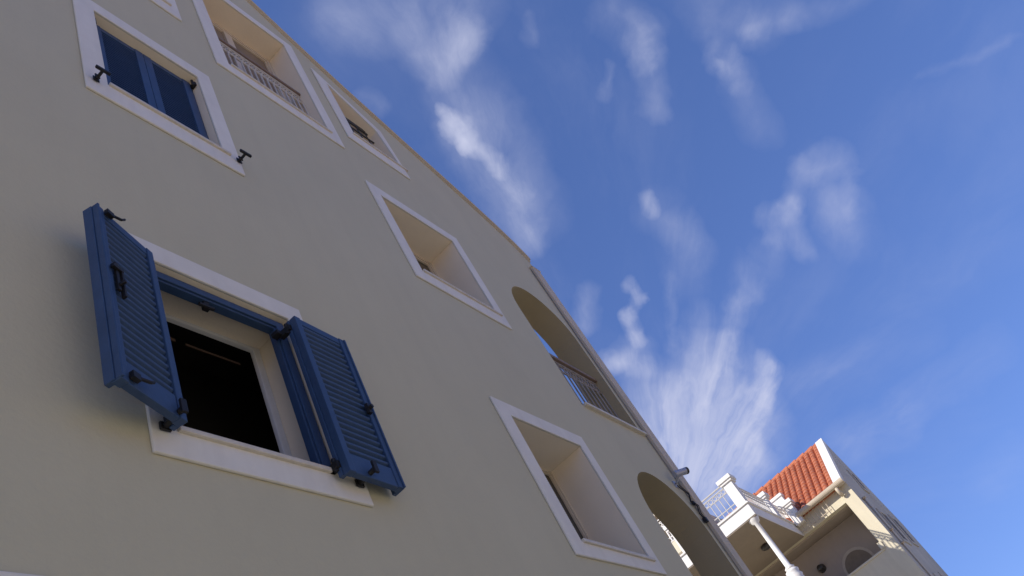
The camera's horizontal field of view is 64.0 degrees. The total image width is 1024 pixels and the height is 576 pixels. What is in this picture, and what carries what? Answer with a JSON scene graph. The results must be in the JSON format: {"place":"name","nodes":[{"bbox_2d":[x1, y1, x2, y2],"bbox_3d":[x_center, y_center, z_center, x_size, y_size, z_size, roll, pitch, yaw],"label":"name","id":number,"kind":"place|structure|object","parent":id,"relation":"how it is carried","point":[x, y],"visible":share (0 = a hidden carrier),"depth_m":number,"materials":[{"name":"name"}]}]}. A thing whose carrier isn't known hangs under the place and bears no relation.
{"place":"outdoors","nodes":[
{"label":"outdoors","id":0,"kind":"place"},
{"bbox_2d":[252,0,1023,575],"label":"sky","id":1,"kind":"structure","parent":0,"point":[779,227],"materials":[{"name":"blue"}]},
{"bbox_2d":[653,438,947,575],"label":"neighbour house","id":2,"kind":"structure","parent":0,"point":[818,508],"depth_m":26.83,"materials":[{"name":"paint"}]},
{"bbox_2d":[842,547,873,575],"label":"arched window","id":3,"kind":"structure","parent":2,"relation":"in","point":[854,557],"depth_m":26.80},
{"bbox_2d":[847,470,869,493],"bbox_3d":[12.725,7.114,30.123,0.044,0.940,0.740,-44,-42,13],"label":"window","id":4,"kind":"structure","parent":2,"relation":"in","point":[849,472],"depth_m":30.03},
{"bbox_2d":[875,508,911,545],"bbox_3d":[12.924,8.081,27.746,0.044,1.340,1.040,-44,-42,13],"label":"window","id":5,"kind":"structure","parent":2,"relation":"in","point":[883,514],"depth_m":27.66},
{"bbox_2d":[887,514,918,546],"bbox_3d":[13.981,8.669,29.288,0.044,1.240,0.940,-44,-42,13],"label":"window","id":6,"kind":"structure","parent":2,"relation":"in","point":[894,520],"depth_m":29.20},
{"bbox_3d":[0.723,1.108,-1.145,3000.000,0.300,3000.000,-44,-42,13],"label":"ground","id":7,"kind":"structure","parent":0,"visible":0},
{"bbox_2d":[0,0,752,575],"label":"apartment building","id":8,"kind":"structure","parent":7,"relation":"on","point":[276,298],"depth_m":5.14,"materials":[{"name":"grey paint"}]},
{"bbox_2d":[165,313,291,455],"bbox_3d":[-1.599,0.614,4.242,0.107,1.204,0.955,-44,-42,13],"label":"window","id":9,"kind":"structure","parent":8,"relation":"in","point":[275,419],"depth_m":4.67,"materials":[{"name":"white wood"}]},
{"bbox_2d":[211,20,288,101],"bbox_3d":[-2.970,-2.370,9.041,0.052,2.129,1.290,-44,-42,13],"label":"window","id":10,"kind":"structure","parent":8,"relation":"in","point":[221,32],"depth_m":9.68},
{"bbox_2d":[413,253,438,276],"bbox_3d":[-1.020,-0.083,8.530,0.052,1.260,1.161,-44,-42,13],"label":"window","id":11,"kind":"structure","parent":8,"relation":"in","point":[424,264],"depth_m":9.20,"materials":[{"name":"beige glass"}]},
{"bbox_2d":[541,468,589,539],"bbox_3d":[0.278,1.865,6.638,0.052,1.204,1.066,-44,-42,13],"label":"window","id":12,"kind":"structure","parent":8,"relation":"in","point":[549,476],"depth_m":7.14,"materials":[{"name":"beige glass"}]},
{"bbox_2d":[672,467,689,488],"bbox_3d":[1.810,2.041,8.825,0.195,0.143,0.189,-5,-48,-29],"label":"security camera","id":13,"kind":"object","parent":8,"relation":"attached to","point":[677,474],"visible":1,"depth_m":8.78,"materials":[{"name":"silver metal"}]},
{"bbox_2d":[677,485,708,522],"bbox_3d":[1.920,2.280,8.704,0.053,0.485,0.118,-44,-42,13],"label":"cable","id":14,"kind":"object","parent":13,"relation":"hanging from","point":[705,519],"visible":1,"depth_m":8.71,"materials":[{"name":"black rubber"}]}
]}

